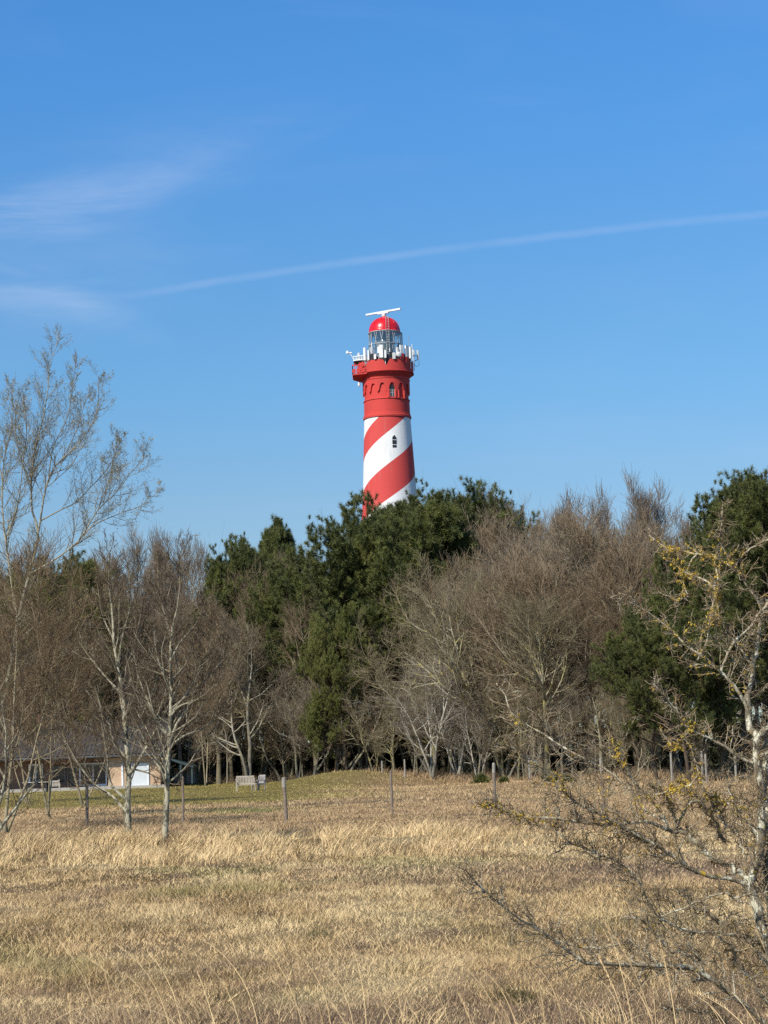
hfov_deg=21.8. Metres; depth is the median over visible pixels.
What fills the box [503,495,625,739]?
bare tree
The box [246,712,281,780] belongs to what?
sapling
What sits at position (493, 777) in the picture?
fence post
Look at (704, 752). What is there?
bare tree
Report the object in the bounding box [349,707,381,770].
sapling
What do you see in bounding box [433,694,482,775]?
bare tree
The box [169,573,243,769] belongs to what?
bare tree
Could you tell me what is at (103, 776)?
window
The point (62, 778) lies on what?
window
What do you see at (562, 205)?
sky
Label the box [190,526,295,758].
pine tree
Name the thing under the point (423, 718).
bare tree
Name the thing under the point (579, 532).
bare tree
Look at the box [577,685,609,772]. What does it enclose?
sapling
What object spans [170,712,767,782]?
undergrowth
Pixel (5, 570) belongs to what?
bare tree
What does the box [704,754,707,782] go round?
boundary post
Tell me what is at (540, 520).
bare tree
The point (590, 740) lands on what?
bare tree
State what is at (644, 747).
bare tree
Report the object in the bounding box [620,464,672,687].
bare tree
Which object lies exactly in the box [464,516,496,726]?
bare tree
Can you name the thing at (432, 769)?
bare tree
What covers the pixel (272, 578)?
pine tree
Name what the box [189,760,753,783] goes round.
bramble thicket
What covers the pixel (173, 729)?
birch tree
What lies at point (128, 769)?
birch tree
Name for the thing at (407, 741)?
bare tree
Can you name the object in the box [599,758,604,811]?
fence post
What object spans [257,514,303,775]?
pine tree
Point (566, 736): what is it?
sapling
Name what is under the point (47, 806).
bare tree
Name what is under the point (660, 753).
bare tree
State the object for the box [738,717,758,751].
sapling
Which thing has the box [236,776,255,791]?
garden bench
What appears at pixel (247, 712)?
bare tree
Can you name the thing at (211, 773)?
bare tree
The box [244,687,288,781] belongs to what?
bare tree
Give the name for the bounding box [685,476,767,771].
pine tree
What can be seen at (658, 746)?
bare tree
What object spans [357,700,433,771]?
bare tree
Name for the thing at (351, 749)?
sapling
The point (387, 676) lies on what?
bare tree
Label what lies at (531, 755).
bare tree
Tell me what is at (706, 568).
pine tree
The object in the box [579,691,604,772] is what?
sapling
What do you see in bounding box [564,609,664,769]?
bare tree
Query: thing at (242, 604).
pine tree
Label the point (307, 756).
bare tree
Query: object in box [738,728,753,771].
sapling
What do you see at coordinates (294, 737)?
bare tree
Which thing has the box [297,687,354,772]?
pine tree
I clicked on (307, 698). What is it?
bare tree
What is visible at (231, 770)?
bare tree
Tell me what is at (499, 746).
sapling
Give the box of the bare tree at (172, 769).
[138,642,241,783]
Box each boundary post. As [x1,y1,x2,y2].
[404,759,405,777]
[528,756,530,780]
[670,752,672,780]
[701,751,703,783]
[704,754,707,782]
[734,756,737,782]
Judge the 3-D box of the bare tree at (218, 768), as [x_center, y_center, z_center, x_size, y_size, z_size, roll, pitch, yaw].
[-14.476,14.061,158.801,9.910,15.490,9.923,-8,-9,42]
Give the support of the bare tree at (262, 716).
on the ground at (378, 777)
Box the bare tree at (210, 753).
[195,723,223,783]
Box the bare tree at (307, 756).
[278,697,309,772]
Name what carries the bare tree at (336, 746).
on the ground at (378, 777)
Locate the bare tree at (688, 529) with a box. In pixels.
[663,510,706,706]
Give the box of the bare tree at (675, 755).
[667,749,682,770]
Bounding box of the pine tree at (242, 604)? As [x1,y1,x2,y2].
[226,550,297,773]
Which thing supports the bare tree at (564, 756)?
on the ground at (378, 777)
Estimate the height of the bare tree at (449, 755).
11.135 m
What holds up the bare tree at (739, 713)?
on the ground at (378, 777)
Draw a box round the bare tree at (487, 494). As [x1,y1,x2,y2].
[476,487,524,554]
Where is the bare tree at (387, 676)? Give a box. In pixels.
[344,592,481,774]
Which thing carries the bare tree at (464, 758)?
on the ground at (378, 777)
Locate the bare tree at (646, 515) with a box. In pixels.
[626,491,660,719]
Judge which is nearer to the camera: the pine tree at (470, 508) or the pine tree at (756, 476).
the pine tree at (756, 476)
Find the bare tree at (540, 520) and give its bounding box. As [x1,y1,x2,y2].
[497,504,578,697]
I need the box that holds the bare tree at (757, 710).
[754,704,758,718]
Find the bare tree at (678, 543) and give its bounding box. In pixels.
[596,510,683,771]
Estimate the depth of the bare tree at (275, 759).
164.18 m
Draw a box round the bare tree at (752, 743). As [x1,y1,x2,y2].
[747,730,763,763]
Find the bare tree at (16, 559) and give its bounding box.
[4,538,24,576]
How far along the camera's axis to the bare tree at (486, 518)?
172.30 m
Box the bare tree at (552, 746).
[535,684,602,777]
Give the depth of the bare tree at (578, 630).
138.15 m
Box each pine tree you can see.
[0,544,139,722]
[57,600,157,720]
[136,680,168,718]
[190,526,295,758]
[193,549,242,778]
[214,556,347,774]
[243,593,347,775]
[250,557,414,770]
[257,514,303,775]
[278,508,447,768]
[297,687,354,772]
[298,600,377,770]
[320,487,426,775]
[321,474,524,599]
[333,524,363,770]
[346,502,414,770]
[372,497,411,770]
[389,481,536,557]
[406,487,487,770]
[447,491,543,567]
[585,588,700,779]
[608,617,744,780]
[633,463,767,696]
[640,533,765,767]
[677,607,767,776]
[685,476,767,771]
[700,469,767,718]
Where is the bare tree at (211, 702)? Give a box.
[161,626,242,786]
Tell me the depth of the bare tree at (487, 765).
155.82 m
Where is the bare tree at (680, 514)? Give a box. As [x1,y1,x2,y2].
[667,500,702,546]
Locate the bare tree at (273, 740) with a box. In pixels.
[258,713,300,776]
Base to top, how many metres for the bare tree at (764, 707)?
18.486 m
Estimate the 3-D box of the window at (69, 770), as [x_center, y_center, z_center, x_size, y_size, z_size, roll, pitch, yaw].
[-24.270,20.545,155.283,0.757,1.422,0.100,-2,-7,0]
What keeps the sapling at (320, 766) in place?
on the ground at (378, 777)
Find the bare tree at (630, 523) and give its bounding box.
[608,495,684,600]
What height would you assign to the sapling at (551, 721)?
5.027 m
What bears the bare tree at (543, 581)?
on the ground at (378, 777)
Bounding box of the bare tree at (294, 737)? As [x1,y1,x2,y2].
[255,661,312,777]
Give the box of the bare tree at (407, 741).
[308,607,487,774]
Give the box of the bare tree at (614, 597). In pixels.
[521,506,658,771]
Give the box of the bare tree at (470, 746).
[442,666,515,774]
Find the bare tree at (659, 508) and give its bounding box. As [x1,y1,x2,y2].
[638,476,675,538]
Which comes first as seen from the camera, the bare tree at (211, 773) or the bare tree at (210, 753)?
the bare tree at (210, 753)
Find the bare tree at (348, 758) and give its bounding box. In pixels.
[347,734,355,770]
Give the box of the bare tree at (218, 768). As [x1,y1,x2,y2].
[152,598,266,783]
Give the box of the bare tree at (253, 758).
[235,701,264,764]
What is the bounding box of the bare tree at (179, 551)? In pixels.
[161,534,192,612]
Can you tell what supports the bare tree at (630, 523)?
on the ground at (378, 777)
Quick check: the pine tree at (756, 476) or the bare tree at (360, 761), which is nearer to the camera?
the pine tree at (756, 476)
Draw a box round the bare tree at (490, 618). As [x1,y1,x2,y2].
[456,556,598,777]
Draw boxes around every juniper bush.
[470,771,491,783]
[499,775,510,782]
[540,771,557,781]
[562,773,575,782]
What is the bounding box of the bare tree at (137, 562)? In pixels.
[108,521,157,717]
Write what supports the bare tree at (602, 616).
on the ground at (378, 777)
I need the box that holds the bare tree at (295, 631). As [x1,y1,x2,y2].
[267,587,352,773]
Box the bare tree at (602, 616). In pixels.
[566,545,672,769]
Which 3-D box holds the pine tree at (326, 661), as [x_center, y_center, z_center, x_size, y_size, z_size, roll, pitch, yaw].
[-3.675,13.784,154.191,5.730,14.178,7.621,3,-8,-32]
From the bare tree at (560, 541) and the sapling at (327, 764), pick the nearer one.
the bare tree at (560, 541)
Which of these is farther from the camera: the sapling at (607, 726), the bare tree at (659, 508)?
the bare tree at (659, 508)
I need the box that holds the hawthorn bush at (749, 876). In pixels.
[451,497,767,1023]
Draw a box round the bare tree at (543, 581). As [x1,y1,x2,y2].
[453,522,588,775]
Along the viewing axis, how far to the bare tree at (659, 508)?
169.01 m
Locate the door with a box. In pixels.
[131,763,148,785]
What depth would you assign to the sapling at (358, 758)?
153.84 m
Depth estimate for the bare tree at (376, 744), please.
163.54 m
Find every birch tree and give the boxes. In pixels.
[52,527,187,830]
[106,524,247,843]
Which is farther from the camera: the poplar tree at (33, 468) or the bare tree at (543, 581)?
the bare tree at (543, 581)
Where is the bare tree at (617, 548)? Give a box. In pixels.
[539,500,677,766]
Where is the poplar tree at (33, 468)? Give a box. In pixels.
[0,323,164,759]
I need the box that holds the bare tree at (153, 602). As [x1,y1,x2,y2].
[141,524,167,688]
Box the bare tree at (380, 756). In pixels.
[336,614,404,769]
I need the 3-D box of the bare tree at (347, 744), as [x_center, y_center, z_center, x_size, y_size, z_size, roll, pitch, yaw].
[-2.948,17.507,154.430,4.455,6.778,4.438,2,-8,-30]
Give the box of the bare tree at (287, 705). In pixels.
[275,629,306,777]
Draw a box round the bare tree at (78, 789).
[3,607,167,805]
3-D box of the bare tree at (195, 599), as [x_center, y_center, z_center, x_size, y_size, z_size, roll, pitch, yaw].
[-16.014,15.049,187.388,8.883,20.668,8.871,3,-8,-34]
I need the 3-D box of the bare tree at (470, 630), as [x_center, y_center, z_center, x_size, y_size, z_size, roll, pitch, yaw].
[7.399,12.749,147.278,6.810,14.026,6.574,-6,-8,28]
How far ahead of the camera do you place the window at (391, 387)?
230.87 m
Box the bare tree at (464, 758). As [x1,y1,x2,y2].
[399,577,529,774]
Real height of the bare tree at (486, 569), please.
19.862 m
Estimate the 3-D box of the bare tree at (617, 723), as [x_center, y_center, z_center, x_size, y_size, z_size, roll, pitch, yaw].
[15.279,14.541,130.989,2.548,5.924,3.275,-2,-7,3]
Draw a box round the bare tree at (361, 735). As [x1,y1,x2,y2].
[337,690,410,771]
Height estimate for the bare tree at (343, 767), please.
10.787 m
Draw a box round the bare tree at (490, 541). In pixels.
[450,507,552,770]
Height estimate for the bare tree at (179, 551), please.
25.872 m
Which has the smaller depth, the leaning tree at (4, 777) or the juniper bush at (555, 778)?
the leaning tree at (4, 777)
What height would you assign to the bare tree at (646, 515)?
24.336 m
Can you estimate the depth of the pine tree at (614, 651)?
121.86 m
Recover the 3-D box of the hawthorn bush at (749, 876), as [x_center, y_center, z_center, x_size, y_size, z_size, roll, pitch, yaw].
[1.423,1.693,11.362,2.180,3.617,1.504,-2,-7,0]
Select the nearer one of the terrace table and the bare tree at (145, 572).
the terrace table
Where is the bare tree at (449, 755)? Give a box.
[390,636,486,775]
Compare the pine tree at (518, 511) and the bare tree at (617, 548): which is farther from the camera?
the pine tree at (518, 511)
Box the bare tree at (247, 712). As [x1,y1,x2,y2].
[181,604,293,782]
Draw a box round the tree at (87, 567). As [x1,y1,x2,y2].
[0,558,134,729]
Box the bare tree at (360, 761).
[291,604,403,770]
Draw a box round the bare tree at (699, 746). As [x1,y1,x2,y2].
[688,738,711,770]
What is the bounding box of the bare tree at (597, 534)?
[585,510,626,715]
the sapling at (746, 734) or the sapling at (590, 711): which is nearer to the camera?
the sapling at (746, 734)
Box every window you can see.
[28,764,42,782]
[51,766,65,782]
[67,767,76,785]
[79,763,106,785]
[389,384,394,396]
[392,435,396,447]
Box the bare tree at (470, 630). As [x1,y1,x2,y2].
[434,593,504,773]
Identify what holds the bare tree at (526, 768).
on the ground at (378, 777)
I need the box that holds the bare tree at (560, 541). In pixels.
[482,507,649,772]
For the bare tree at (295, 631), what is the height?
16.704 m
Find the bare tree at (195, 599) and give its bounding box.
[175,576,240,732]
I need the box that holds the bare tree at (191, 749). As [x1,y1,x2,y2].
[164,686,220,783]
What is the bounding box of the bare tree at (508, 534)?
[454,501,552,726]
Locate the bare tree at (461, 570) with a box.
[368,544,505,769]
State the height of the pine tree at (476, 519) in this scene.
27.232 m
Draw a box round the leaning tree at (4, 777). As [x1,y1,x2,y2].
[0,675,61,830]
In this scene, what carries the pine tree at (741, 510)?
on the ground at (378, 777)
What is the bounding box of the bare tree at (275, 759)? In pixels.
[232,605,296,780]
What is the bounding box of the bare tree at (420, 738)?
[394,702,430,770]
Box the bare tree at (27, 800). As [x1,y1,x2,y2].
[0,630,60,803]
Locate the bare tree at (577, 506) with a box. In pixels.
[554,483,602,727]
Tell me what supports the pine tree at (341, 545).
on the ground at (378, 777)
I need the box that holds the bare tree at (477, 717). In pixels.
[460,694,496,776]
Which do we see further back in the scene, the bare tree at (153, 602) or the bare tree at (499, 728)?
the bare tree at (153, 602)
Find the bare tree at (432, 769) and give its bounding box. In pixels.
[347,650,476,779]
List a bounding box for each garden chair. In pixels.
[50,780,59,791]
[251,775,265,790]
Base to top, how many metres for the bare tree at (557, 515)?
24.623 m
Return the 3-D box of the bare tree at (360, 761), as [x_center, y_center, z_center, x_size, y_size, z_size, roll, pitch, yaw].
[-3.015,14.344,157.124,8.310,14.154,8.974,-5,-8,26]
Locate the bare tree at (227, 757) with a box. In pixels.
[212,697,245,783]
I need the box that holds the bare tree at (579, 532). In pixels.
[492,497,685,774]
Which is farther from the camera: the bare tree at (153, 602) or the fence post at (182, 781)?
the bare tree at (153, 602)
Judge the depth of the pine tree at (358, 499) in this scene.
177.36 m
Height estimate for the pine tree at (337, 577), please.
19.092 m
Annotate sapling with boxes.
[201,720,222,781]
[218,698,258,780]
[222,724,247,780]
[223,693,254,771]
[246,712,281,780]
[264,697,273,779]
[264,734,284,774]
[292,732,309,777]
[316,702,355,774]
[326,714,335,772]
[342,725,363,769]
[348,703,388,769]
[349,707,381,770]
[350,682,400,770]
[359,683,411,768]
[364,681,402,769]
[380,708,406,769]
[388,689,428,773]
[401,715,425,772]
[428,701,459,774]
[470,718,482,771]
[478,723,503,773]
[508,692,548,778]
[510,718,533,779]
[532,711,558,770]
[542,682,595,773]
[560,703,573,773]
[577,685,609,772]
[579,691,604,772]
[594,701,636,774]
[602,738,622,767]
[633,740,651,766]
[637,751,650,773]
[667,729,681,773]
[727,713,762,770]
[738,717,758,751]
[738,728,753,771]
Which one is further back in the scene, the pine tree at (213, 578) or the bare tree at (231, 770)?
the pine tree at (213, 578)
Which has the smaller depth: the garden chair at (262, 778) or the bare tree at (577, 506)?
the garden chair at (262, 778)
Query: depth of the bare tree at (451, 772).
147.38 m
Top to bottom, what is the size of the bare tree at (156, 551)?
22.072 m
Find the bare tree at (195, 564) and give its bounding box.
[166,533,226,741]
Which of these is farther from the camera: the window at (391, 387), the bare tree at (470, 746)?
the window at (391, 387)
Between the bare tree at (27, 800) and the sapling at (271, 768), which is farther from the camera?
the sapling at (271, 768)
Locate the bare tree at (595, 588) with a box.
[548,522,627,772]
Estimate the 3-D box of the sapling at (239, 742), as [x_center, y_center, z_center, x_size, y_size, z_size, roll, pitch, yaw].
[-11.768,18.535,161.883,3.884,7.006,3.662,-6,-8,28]
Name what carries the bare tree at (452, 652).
on the ground at (378, 777)
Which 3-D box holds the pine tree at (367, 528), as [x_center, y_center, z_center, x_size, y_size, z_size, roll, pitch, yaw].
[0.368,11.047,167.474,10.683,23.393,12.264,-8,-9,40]
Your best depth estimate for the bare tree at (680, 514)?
160.24 m
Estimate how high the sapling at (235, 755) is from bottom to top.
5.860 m
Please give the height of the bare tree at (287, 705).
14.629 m
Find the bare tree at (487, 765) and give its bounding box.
[412,549,499,773]
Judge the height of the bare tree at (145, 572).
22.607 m
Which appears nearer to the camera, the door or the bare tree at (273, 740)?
the door
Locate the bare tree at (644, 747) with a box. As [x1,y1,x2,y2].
[637,728,657,768]
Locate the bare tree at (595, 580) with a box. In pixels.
[567,516,688,771]
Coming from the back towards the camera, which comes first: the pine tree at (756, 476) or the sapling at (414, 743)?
the sapling at (414, 743)
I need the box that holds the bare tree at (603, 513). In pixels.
[584,475,632,771]
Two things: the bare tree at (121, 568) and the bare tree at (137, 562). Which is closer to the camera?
the bare tree at (137, 562)
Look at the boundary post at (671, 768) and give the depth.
115.97 m
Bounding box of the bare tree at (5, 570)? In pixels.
[0,548,22,583]
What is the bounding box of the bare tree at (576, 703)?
[544,661,611,775]
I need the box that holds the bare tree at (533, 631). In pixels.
[471,583,597,773]
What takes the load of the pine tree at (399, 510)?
on the ground at (378, 777)
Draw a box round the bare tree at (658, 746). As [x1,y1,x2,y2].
[647,728,669,773]
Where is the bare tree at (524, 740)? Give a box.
[497,682,542,780]
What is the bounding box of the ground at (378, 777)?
[0,771,767,1023]
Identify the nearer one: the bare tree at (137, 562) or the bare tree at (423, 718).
the bare tree at (423, 718)
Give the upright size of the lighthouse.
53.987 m
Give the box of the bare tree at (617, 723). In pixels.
[599,693,633,765]
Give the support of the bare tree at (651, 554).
on the ground at (378, 777)
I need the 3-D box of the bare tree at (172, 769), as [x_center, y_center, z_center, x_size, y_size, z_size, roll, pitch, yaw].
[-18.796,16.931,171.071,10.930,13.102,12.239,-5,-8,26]
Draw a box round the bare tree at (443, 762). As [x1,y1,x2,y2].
[395,557,495,773]
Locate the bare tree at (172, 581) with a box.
[148,560,185,717]
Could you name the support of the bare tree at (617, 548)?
on the ground at (378, 777)
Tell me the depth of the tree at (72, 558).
168.70 m
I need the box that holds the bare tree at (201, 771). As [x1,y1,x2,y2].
[141,607,219,783]
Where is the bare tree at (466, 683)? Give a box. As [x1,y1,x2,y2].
[375,560,583,776]
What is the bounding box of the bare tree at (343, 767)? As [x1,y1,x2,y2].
[340,714,366,770]
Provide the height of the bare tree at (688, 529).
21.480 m
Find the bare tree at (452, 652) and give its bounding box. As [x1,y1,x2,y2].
[365,546,517,775]
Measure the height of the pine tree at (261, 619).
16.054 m
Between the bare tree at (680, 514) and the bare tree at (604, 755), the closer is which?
the bare tree at (604, 755)
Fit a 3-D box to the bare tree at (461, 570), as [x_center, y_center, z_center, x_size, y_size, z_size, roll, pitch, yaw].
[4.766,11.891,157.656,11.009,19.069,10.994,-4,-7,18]
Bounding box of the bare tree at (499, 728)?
[469,686,517,774]
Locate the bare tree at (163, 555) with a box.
[142,530,181,643]
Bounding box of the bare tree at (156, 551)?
[142,521,196,783]
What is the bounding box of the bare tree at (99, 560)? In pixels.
[86,543,109,599]
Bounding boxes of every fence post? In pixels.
[85,783,88,824]
[181,777,183,823]
[282,777,287,823]
[390,771,393,817]
[492,763,495,811]
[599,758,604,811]
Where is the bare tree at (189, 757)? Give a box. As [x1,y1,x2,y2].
[152,597,198,783]
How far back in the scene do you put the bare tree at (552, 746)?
135.56 m
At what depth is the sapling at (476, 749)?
147.61 m
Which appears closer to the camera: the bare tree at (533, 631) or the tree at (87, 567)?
the bare tree at (533, 631)
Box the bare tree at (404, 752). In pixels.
[388,604,420,769]
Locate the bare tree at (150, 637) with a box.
[106,598,180,711]
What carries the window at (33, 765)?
in the brick bungalow
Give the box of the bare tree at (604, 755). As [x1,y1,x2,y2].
[589,742,616,768]
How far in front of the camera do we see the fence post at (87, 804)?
68.30 m
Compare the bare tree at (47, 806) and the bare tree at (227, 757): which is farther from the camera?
the bare tree at (227, 757)
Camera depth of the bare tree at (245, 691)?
169.51 m
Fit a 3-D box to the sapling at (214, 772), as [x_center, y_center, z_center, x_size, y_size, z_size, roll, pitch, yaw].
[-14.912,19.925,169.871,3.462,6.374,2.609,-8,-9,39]
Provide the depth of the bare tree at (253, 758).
163.10 m
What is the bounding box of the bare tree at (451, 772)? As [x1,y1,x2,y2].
[417,664,482,773]
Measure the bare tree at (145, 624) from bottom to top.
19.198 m
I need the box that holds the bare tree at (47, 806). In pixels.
[0,593,112,818]
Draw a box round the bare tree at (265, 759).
[186,565,269,776]
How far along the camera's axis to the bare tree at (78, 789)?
107.97 m
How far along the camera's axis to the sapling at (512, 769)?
140.59 m
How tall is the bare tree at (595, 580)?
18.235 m
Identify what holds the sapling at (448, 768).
on the ground at (378, 777)
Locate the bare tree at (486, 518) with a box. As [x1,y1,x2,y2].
[464,493,551,722]
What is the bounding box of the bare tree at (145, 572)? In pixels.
[135,554,172,781]
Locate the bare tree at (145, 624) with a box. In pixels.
[102,575,199,754]
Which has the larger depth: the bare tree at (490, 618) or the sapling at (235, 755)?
the sapling at (235, 755)
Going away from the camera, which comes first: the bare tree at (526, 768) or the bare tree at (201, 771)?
the bare tree at (526, 768)
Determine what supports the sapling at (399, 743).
on the ground at (378, 777)
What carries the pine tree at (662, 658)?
on the ground at (378, 777)
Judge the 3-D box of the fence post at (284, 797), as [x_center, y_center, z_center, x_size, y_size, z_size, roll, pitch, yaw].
[-3.135,9.317,63.356,0.141,1.786,0.144,1,-9,-34]
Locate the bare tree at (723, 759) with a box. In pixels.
[715,737,731,769]
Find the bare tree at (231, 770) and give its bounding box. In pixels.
[172,635,263,780]
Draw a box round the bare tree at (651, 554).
[635,515,695,768]
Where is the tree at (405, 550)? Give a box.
[346,535,441,770]
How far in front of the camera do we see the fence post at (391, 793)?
67.31 m
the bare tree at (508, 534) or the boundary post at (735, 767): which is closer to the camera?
the boundary post at (735, 767)
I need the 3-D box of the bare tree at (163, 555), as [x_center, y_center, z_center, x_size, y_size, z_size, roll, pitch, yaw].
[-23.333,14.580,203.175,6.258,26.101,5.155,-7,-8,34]
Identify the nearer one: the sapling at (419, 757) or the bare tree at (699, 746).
the bare tree at (699, 746)
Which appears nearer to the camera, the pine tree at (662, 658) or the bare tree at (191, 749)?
the pine tree at (662, 658)
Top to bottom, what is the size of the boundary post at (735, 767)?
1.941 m
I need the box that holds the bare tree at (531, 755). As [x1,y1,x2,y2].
[516,733,545,777]
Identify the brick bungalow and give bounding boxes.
[0,714,197,792]
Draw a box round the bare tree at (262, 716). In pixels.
[217,638,339,779]
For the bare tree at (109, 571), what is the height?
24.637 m
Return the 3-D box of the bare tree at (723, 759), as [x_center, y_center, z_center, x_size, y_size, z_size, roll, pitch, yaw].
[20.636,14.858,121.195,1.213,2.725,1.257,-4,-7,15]
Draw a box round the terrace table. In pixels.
[22,782,47,791]
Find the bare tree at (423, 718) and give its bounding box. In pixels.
[404,683,456,773]
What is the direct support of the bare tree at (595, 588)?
on the ground at (378, 777)
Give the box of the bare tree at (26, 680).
[0,567,104,788]
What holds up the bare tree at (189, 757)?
on the ground at (378, 777)
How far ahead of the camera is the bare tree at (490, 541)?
164.03 m
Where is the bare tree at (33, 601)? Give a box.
[0,516,145,833]
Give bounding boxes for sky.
[0,0,767,744]
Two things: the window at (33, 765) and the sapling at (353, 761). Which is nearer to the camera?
the window at (33, 765)
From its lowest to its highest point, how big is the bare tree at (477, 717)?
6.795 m
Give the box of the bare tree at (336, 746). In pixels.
[318,695,355,770]
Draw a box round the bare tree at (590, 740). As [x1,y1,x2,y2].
[578,732,603,775]
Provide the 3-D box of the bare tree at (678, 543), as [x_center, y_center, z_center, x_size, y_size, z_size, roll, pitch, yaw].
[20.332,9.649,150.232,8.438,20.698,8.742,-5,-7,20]
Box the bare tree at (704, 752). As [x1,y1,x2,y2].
[694,740,711,769]
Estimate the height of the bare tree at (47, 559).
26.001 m
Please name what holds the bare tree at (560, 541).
on the ground at (378, 777)
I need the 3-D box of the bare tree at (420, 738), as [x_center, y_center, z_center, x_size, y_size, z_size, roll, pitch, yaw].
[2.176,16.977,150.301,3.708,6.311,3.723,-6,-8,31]
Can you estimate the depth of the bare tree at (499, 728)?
141.79 m
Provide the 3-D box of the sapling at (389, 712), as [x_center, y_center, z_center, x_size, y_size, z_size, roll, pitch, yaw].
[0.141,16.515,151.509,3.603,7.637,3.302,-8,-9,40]
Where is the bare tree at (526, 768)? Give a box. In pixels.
[466,594,570,778]
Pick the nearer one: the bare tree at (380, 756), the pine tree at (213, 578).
the bare tree at (380, 756)
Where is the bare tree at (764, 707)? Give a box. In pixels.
[710,539,767,725]
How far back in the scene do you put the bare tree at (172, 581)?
189.10 m
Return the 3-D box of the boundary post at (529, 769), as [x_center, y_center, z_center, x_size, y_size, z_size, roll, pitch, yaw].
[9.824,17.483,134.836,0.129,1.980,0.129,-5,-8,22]
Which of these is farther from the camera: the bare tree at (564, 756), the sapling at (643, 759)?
the bare tree at (564, 756)
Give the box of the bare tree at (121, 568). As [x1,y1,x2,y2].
[106,539,131,596]
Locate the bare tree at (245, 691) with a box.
[215,614,285,745]
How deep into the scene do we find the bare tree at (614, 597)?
143.59 m
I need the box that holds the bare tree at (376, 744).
[369,629,409,770]
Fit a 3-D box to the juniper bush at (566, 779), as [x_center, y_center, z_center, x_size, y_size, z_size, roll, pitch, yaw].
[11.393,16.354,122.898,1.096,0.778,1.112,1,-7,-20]
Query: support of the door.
in the brick bungalow
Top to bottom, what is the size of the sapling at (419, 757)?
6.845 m
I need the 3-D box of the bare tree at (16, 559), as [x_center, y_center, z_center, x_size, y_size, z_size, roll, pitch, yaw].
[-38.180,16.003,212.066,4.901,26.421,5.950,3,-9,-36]
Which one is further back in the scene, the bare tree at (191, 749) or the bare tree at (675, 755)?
the bare tree at (191, 749)
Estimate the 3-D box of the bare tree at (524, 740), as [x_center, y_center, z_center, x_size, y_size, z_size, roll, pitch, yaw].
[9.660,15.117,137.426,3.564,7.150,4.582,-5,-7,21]
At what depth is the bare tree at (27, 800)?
117.03 m
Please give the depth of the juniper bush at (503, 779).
129.65 m
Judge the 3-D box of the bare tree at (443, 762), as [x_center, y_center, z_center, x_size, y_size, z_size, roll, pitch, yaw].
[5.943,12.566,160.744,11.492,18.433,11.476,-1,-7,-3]
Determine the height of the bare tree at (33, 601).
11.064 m
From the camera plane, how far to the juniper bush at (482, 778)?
136.60 m
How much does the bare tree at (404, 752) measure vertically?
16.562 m
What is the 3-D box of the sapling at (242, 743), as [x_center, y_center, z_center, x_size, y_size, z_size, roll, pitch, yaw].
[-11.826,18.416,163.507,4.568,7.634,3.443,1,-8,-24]
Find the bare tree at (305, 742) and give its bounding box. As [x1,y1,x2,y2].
[285,673,332,771]
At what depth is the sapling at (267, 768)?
165.70 m
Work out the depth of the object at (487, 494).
173.78 m
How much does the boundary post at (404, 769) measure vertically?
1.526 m
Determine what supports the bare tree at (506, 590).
on the ground at (378, 777)
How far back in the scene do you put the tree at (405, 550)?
160.08 m
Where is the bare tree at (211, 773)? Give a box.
[178,633,235,780]
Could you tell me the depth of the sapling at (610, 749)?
134.75 m
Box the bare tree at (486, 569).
[427,521,561,772]
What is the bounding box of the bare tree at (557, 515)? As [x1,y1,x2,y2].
[541,489,577,660]
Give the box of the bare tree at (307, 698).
[277,677,333,775]
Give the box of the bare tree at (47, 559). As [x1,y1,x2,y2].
[32,543,58,575]
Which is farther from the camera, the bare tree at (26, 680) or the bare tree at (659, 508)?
the bare tree at (659, 508)
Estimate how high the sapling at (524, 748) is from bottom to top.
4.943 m
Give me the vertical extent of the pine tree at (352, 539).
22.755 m
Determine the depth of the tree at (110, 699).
165.38 m
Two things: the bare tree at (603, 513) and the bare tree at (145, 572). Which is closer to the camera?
the bare tree at (603, 513)
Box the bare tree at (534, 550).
[519,520,553,755]
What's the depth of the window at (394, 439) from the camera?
229.91 m
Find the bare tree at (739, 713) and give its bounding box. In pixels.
[703,537,763,770]
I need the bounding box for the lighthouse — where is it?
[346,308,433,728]
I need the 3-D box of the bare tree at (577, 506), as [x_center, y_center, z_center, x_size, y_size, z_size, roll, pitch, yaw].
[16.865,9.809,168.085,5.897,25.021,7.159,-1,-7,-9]
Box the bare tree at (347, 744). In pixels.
[322,706,355,765]
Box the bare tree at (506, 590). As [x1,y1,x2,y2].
[448,547,594,776]
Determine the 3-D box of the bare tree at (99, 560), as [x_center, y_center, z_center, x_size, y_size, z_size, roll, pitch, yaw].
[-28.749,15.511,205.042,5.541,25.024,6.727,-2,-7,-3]
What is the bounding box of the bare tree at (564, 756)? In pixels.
[509,602,627,772]
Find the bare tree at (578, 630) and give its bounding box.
[533,576,641,775]
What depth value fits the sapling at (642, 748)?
133.30 m
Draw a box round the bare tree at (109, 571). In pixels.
[80,550,142,720]
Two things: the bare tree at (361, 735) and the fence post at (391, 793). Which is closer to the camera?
the fence post at (391, 793)
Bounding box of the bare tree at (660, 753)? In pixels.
[570,529,684,771]

